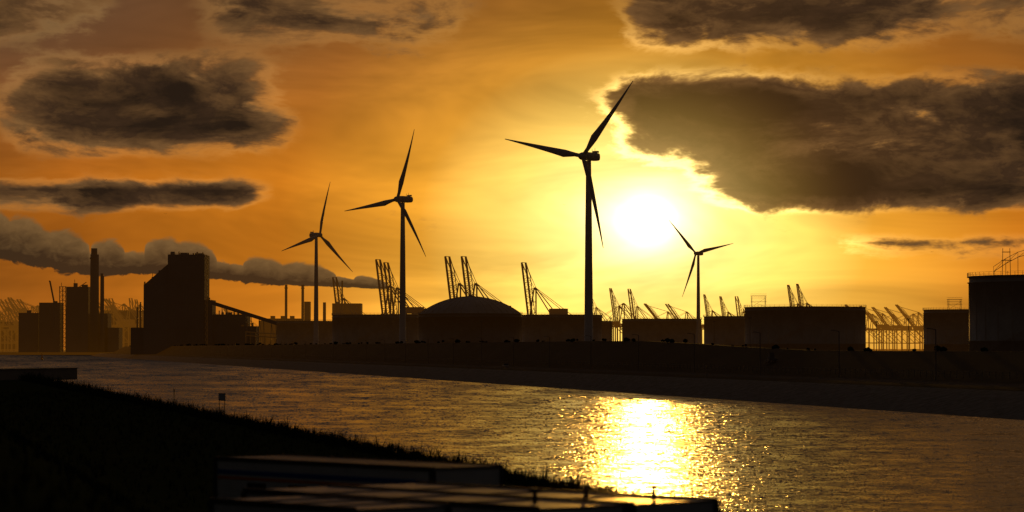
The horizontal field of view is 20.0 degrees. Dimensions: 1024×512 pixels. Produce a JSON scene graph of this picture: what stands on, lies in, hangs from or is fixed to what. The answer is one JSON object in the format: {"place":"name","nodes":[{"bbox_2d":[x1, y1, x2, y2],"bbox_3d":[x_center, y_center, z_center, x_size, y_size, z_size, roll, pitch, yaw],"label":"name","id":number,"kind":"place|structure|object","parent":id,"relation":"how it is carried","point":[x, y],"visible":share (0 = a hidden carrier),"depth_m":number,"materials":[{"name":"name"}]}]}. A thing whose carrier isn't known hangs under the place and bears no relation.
{"place":"outdoors","nodes":[
{"label":"outdoors","id":0,"kind":"place"},
{"bbox_2d":[0,380,558,511],"bbox_3d":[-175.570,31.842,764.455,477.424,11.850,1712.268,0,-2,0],"label":"bank","id":1,"kind":"structure","parent":0,"point":[158,489],"depth_m":184.78,"materials":[{"name":"black plant"}]},
{"bbox_2d":[0,368,76,379],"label":"bank block","id":2,"kind":"structure","parent":1,"relation":"on","point":[13,373],"depth_m":628.73,"materials":[{"name":"concrete"}]},
{"bbox_2d":[173,389,224,413],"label":"bank signs","id":3,"kind":"object","parent":1,"relation":"on","point":[221,396],"visible":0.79,"depth_m":279.63,"materials":[{"name":"grey"}]},
{"bbox_2d":[208,494,451,511],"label":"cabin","id":4,"kind":"object","parent":1,"relation":"on","point":[313,503],"visible":1,"depth_m":72.47,"materials":[{"name":"black"}]},
{"bbox_2d":[213,454,503,498],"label":"concrete slab","id":5,"kind":"structure","parent":1,"relation":"on","point":[233,477],"depth_m":97.94,"materials":[{"name":"black concrete"}]},
{"bbox_2d":[0,371,759,511],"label":"grass tufts","id":6,"kind":"object","parent":1,"relation":"on","point":[514,477],"visible":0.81,"depth_m":186.42,"materials":[{"name":"black plant"}]},
{"bbox_2d":[241,485,628,511],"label":"concrete slab","id":7,"kind":"structure","parent":1,"relation":"on","point":[467,502],"depth_m":74.39,"materials":[{"name":"black concrete"}]},
{"bbox_2d":[334,481,718,511],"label":"concrete slab","id":8,"kind":"structure","parent":1,"relation":"on","point":[652,502],"depth_m":75.83,"materials":[{"name":"black concrete"}]},
{"bbox_2d":[0,349,921,354],"bbox_3d":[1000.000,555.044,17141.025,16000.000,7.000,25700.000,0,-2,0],"label":"shore","id":9,"kind":"structure","parent":0,"point":[44,353],"depth_m":5143.76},
{"bbox_2d":[0,311,18,350],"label":"crane","id":10,"kind":"object","parent":9,"relation":"on","point":[14,327],"visible":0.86,"depth_m":6925.85,"materials":[{"name":"brown"}]},
{"bbox_2d":[0,307,18,350],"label":"crane","id":11,"kind":"object","parent":9,"relation":"on","point":[8,309],"visible":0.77,"depth_m":6944.91,"materials":[{"name":"brown metal"}]},
{"bbox_2d":[0,305,18,350],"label":"crane","id":12,"kind":"object","parent":9,"relation":"on","point":[10,320],"visible":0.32,"depth_m":7023.93,"materials":[{"name":"brown metal"}]},
{"bbox_2d":[0,299,19,321],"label":"crane","id":13,"kind":"object","parent":9,"relation":"on","point":[3,303],"visible":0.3,"depth_m":7126.73,"materials":[{"name":"brown metal"}]},
{"bbox_2d":[4,299,26,320],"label":"crane","id":14,"kind":"object","parent":9,"relation":"on","point":[13,307],"visible":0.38,"depth_m":7046.20,"materials":[{"name":"brown metal"}]},
{"bbox_2d":[7,297,38,313],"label":"crane","id":15,"kind":"object","parent":9,"relation":"on","point":[17,309],"visible":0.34,"depth_m":7069.18,"materials":[{"name":"brown metal"}]},
{"bbox_2d":[17,299,38,312],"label":"crane","id":16,"kind":"object","parent":9,"relation":"on","point":[20,301],"visible":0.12,"depth_m":7110.84,"materials":[{"name":"brown metal"}]},
{"bbox_2d":[18,248,122,351],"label":"power plant","id":17,"kind":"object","parent":9,"relation":"on","point":[87,325],"visible":0.91,"depth_m":5199.01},
{"bbox_2d":[104,305,127,327],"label":"crane","id":18,"kind":"object","parent":9,"relation":"on","point":[116,321],"visible":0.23,"depth_m":6927.64,"materials":[{"name":"brown metal"}]},
{"bbox_2d":[99,304,134,345],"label":"crane","id":19,"kind":"object","parent":9,"relation":"on","point":[128,323],"visible":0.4,"depth_m":6892.56,"materials":[{"name":"brown metal"}]},
{"bbox_2d":[104,305,135,327],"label":"crane","id":20,"kind":"object","parent":9,"relation":"on","point":[132,320],"visible":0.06,"depth_m":6991.56,"materials":[{"name":"brown metal"}]},
{"bbox_2d":[104,298,142,346],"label":"crane","id":21,"kind":"object","parent":9,"relation":"on","point":[118,316],"visible":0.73,"depth_m":6862.65,"materials":[{"name":"grey"}]},
{"bbox_2d":[129,298,134,309],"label":"crane","id":22,"kind":"object","parent":9,"relation":"on","point":[132,303],"visible":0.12,"depth_m":7194.10,"materials":[{"name":"brown metal"}]},
{"bbox_2d":[134,299,142,327],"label":"crane","id":23,"kind":"object","parent":9,"relation":"on","point":[135,300],"visible":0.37,"depth_m":6906.92,"materials":[{"name":"brown metal"}]},
{"bbox_2d":[0,281,362,350],"bbox_3d":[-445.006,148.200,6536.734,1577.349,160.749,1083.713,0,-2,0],"label":"industrial buildings","id":24,"kind":"structure","parent":9,"relation":"on","point":[305,312],"depth_m":6097.77,"materials":[{"name":"concrete"}]},
{"bbox_2d":[593,300,620,340],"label":"crane","id":25,"kind":"object","parent":9,"relation":"on","point":[598,309],"visible":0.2,"depth_m":5730.01,"materials":[{"name":"grey"}]},
{"bbox_2d":[602,303,643,340],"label":"crane","id":26,"kind":"object","parent":9,"relation":"on","point":[622,304],"visible":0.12,"depth_m":6062.25,"materials":[{"name":"grey metal"}]},
{"bbox_2d":[609,288,637,340],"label":"crane","id":27,"kind":"object","parent":9,"relation":"on","point":[616,325],"visible":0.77,"depth_m":5554.86,"materials":[{"name":"grey metal"}]},
{"bbox_2d":[627,289,654,318],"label":"crane","id":28,"kind":"object","parent":9,"relation":"on","point":[632,301],"visible":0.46,"depth_m":6047.08,"materials":[{"name":"grey metal"}]},
{"bbox_2d":[644,303,676,318],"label":"crane","id":29,"kind":"object","parent":9,"relation":"on","point":[648,307],"visible":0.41,"depth_m":6628.52,"materials":[{"name":"grey metal"}]},
{"bbox_2d":[665,304,703,336],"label":"crane","id":30,"kind":"object","parent":9,"relation":"on","point":[675,316],"visible":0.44,"depth_m":6411.81,"materials":[{"name":"grey metal"}]},
{"bbox_2d":[703,294,719,315],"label":"crane","id":31,"kind":"object","parent":9,"relation":"on","point":[706,304],"visible":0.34,"depth_m":6108.60,"materials":[{"name":"grey metal"}]},
{"bbox_2d":[719,296,732,315],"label":"crane","id":32,"kind":"object","parent":9,"relation":"on","point":[723,307],"visible":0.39,"depth_m":5946.67,"materials":[{"name":"grey"}]},
{"bbox_2d":[735,296,744,315],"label":"crane","id":33,"kind":"object","parent":9,"relation":"on","point":[739,307],"visible":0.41,"depth_m":6192.15,"materials":[{"name":"grey metal"}]},
{"bbox_2d":[787,285,800,305],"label":"crane","id":34,"kind":"object","parent":9,"relation":"on","point":[789,296],"visible":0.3,"depth_m":5299.81,"materials":[{"name":"black metal"}]},
{"bbox_2d":[796,284,810,305],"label":"crane","id":35,"kind":"object","parent":9,"relation":"on","point":[802,295],"visible":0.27,"depth_m":5379.91,"materials":[{"name":"black metal"}]},
{"bbox_2d":[845,304,891,350],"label":"crane","id":36,"kind":"object","parent":9,"relation":"on","point":[883,327],"visible":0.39,"depth_m":7770.33,"materials":[{"name":"grey"}]},
{"bbox_2d":[866,314,891,350],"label":"crane","id":37,"kind":"object","parent":9,"relation":"on","point":[881,343],"visible":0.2,"depth_m":8220.91,"materials":[{"name":"brown metal"}]},
{"bbox_2d":[859,306,905,350],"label":"crane","id":38,"kind":"object","parent":9,"relation":"on","point":[896,327],"visible":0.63,"depth_m":7913.86,"materials":[{"name":"grey metal"}]},
{"bbox_2d":[871,307,912,350],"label":"crane","id":39,"kind":"object","parent":9,"relation":"on","point":[884,321],"visible":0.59,"depth_m":8134.67,"materials":[{"name":"brown metal"}]},
{"bbox_2d":[884,307,922,350],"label":"crane","id":40,"kind":"object","parent":9,"relation":"on","point":[894,318],"visible":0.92,"depth_m":7884.44,"materials":[{"name":"brown metal"}]},
{"bbox_2d":[895,304,922,350],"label":"crane","id":41,"kind":"object","parent":9,"relation":"on","point":[905,316],"visible":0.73,"depth_m":7866.80,"materials":[{"name":"grey metal"}]},
{"bbox_2d":[902,314,922,350],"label":"crane","id":42,"kind":"object","parent":9,"relation":"on","point":[913,316],"visible":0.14,"depth_m":8291.85,"materials":[{"name":"brown metal"}]},
{"bbox_2d":[0,355,1023,511],"bbox_3d":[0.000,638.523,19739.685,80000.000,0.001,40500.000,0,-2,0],"label":"water","id":43,"kind":"structure","parent":0,"point":[760,456],"depth_m":408.51,"materials":[{"name":"black liquid"}]},
{"bbox_2d":[0,0,1023,348],"label":"sky","id":44,"kind":"structure","parent":0,"point":[866,153],"materials":[{"name":"orange"}]},
{"bbox_2d":[92,341,1023,419],"bbox_3d":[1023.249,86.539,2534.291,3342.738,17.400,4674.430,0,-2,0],"label":"bank","id":45,"kind":"structure","parent":0,"point":[998,394],"depth_m":818.08,"materials":[{"name":"black soil"}]},
{"bbox_2d":[131,252,276,354],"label":"industrial building","id":46,"kind":"structure","parent":45,"relation":"on","point":[175,298],"depth_m":3350.13,"materials":[{"name":"black concrete"}]},
{"bbox_2d":[136,252,276,345],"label":"plant clutter","id":47,"kind":"object","parent":45,"relation":"on","point":[250,335],"visible":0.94,"depth_m":3347.13,"materials":[{"name":"black metal"}]},
{"bbox_2d":[276,319,331,344],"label":"tank","id":48,"kind":"object","parent":45,"relation":"on","point":[290,332],"visible":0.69,"depth_m":2482.53,"materials":[{"name":"metal"}]},
{"bbox_2d":[282,184,352,343],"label":"turbine","id":49,"kind":"object","parent":45,"relation":"on","point":[313,236],"visible":0.95,"depth_m":2387.32,"materials":[{"name":"white paint"}]},
{"bbox_2d":[332,277,362,314],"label":"crane","id":50,"kind":"object","parent":45,"relation":"on","point":[340,308],"visible":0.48,"depth_m":4300.00,"materials":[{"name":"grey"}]},
{"bbox_2d":[332,313,418,343],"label":"tank","id":51,"kind":"object","parent":45,"relation":"on","point":[369,328],"visible":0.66,"depth_m":2021.55,"materials":[{"name":"metal"}]},
{"bbox_2d":[346,132,425,342],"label":"turbine","id":52,"kind":"object","parent":45,"relation":"on","point":[401,201],"visible":0.96,"depth_m":1762.10,"materials":[{"name":"black paint"}]},
{"bbox_2d":[375,259,423,314],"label":"crane","id":53,"kind":"object","parent":45,"relation":"on","point":[411,310],"visible":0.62,"depth_m":3898.47,"materials":[{"name":"black metal"}]},
{"bbox_2d":[383,262,425,313],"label":"crane","id":54,"kind":"object","parent":45,"relation":"on","point":[396,288],"visible":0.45,"depth_m":4001.46,"materials":[{"name":"black metal"}]},
{"bbox_2d":[444,256,477,298],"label":"crane","id":55,"kind":"object","parent":45,"relation":"on","point":[452,279],"visible":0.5,"depth_m":3701.21,"materials":[{"name":"black metal"}]},
{"bbox_2d":[418,295,522,342],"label":"domed building","id":56,"kind":"structure","parent":45,"relation":"on","point":[458,318],"depth_m":1823.33,"materials":[{"name":"metal"}]},
{"bbox_2d":[461,256,502,302],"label":"crane","id":57,"kind":"object","parent":45,"relation":"on","point":[468,275],"visible":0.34,"depth_m":3761.29,"materials":[{"name":"black metal"}]},
{"bbox_2d":[521,262,568,314],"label":"crane","id":58,"kind":"object","parent":45,"relation":"on","point":[552,310],"visible":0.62,"depth_m":3899.10,"materials":[{"name":"black metal"}]},
{"bbox_2d":[179,317,936,380],"bbox_3d":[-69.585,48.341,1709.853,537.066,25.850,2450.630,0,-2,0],"label":"lamp posts","id":59,"kind":"object","parent":45,"relation":"on","point":[587,335],"visible":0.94,"depth_m":1255.00,"materials":[{"name":"black metal"}]},
{"bbox_2d":[522,313,602,341],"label":"tank","id":60,"kind":"object","parent":45,"relation":"on","point":[555,327],"visible":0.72,"depth_m":1974.49,"materials":[{"name":"metal"}]},
{"bbox_2d":[505,81,632,340],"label":"turbine","id":61,"kind":"object","parent":45,"relation":"on","point":[585,155],"visible":0.88,"depth_m":1345.43,"materials":[{"name":"black paint"}]},
{"bbox_2d":[602,319,612,340],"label":"tank","id":62,"kind":"object","parent":45,"relation":"on","point":[605,329],"visible":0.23,"depth_m":2485.05,"materials":[{"name":"metal"}]},
{"bbox_2d":[621,317,701,343],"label":"tank","id":63,"kind":"object","parent":45,"relation":"on","point":[676,330],"visible":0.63,"depth_m":2260.05,"materials":[{"name":"metal"}]},
{"bbox_2d":[669,220,732,343],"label":"turbine","id":64,"kind":"object","parent":45,"relation":"on","point":[698,254],"visible":0.9,"depth_m":2151.90,"materials":[{"name":"white paint"}]},
{"bbox_2d":[703,314,744,346],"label":"tank","id":65,"kind":"object","parent":45,"relation":"on","point":[726,330],"visible":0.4,"depth_m":2078.32,"materials":[{"name":"metal"}]},
{"bbox_2d":[744,297,866,350],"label":"warehouse","id":66,"kind":"structure","parent":45,"relation":"on","point":[798,327],"depth_m":1600.60,"materials":[{"name":"paint"}]},
{"bbox_2d":[923,297,968,350],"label":"tank","id":67,"kind":"object","parent":45,"relation":"on","point":[950,325],"visible":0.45,"depth_m":1715.97,"materials":[{"name":"metal"}]},
{"bbox_2d":[967,248,1023,350],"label":"tank","id":68,"kind":"object","parent":45,"relation":"on","point":[996,312],"visible":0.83,"depth_m":914.42,"materials":[{"name":"metal"}]}
]}

